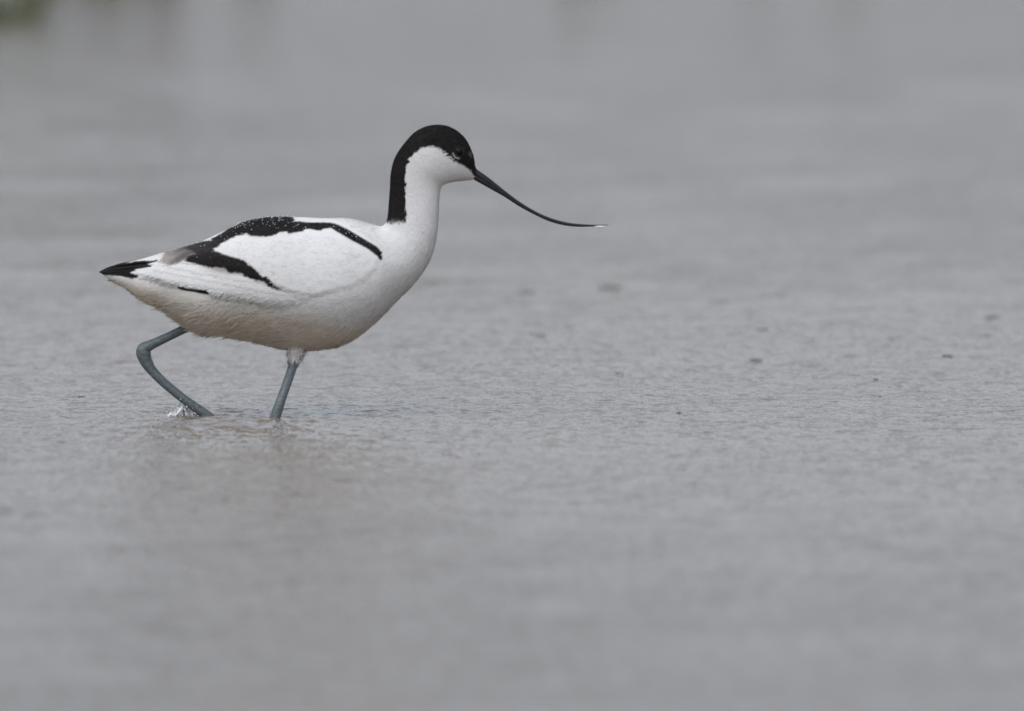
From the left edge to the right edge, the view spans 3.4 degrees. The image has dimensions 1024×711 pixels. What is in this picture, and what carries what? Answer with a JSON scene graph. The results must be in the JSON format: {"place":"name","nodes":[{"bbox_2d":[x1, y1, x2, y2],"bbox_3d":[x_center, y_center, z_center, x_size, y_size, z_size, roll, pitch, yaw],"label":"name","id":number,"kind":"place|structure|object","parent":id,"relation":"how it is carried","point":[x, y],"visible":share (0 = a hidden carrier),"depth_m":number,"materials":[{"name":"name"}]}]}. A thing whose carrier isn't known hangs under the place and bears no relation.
{"place":"outdoors","nodes":[
{"label":"outdoors","id":0,"kind":"place"},
{"bbox_2d":[0,0,1023,710],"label":"water","id":1,"kind":"structure","parent":0,"point":[418,496],"depth_m":15.56,"materials":[{"name":"grey liquid"}]},
{"bbox_2d":[0,0,47,22],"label":"grass tuft","id":2,"kind":"object","parent":1,"relation":"on","point":[29,14],"visible":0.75,"depth_m":21.85,"materials":[{"name":"green plant"}]},
{"bbox_2d":[166,399,198,415],"bbox_3d":[-0.286,0.045,15.056,0.030,0.017,0.027,0,4,0],"label":"water splash","id":3,"kind":"object","parent":1,"relation":"on","point":[183,409],"visible":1,"depth_m":15.06,"materials":[{"name":"white liquid"}]},
{"bbox_2d":[99,124,604,417],"bbox_3d":[-0.138,-0.062,15.032,0.443,0.279,0.107,0,4,0],"label":"avocet","id":4,"kind":"object","parent":1,"relation":"on","point":[297,288],"visible":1,"depth_m":15.01,"materials":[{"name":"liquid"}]},
{"bbox_2d":[597,284,620,286],"bbox_3d":[0.095,-0.067,16.772,0.025,0.004,0.028,0,4,0],"label":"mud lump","id":5,"kind":"object","parent":1,"relation":"on","point":[608,285],"visible":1,"depth_m":16.77,"materials":[{"name":"grey soil"}]},
{"bbox_2d":[529,333,545,334],"bbox_3d":[0.025,-0.020,16.093,0.015,0.002,0.027,-1,4,-14],"label":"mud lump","id":6,"kind":"object","parent":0,"point":[537,333],"visible":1,"depth_m":16.09,"materials":[{"name":"grey soil"}]}
]}

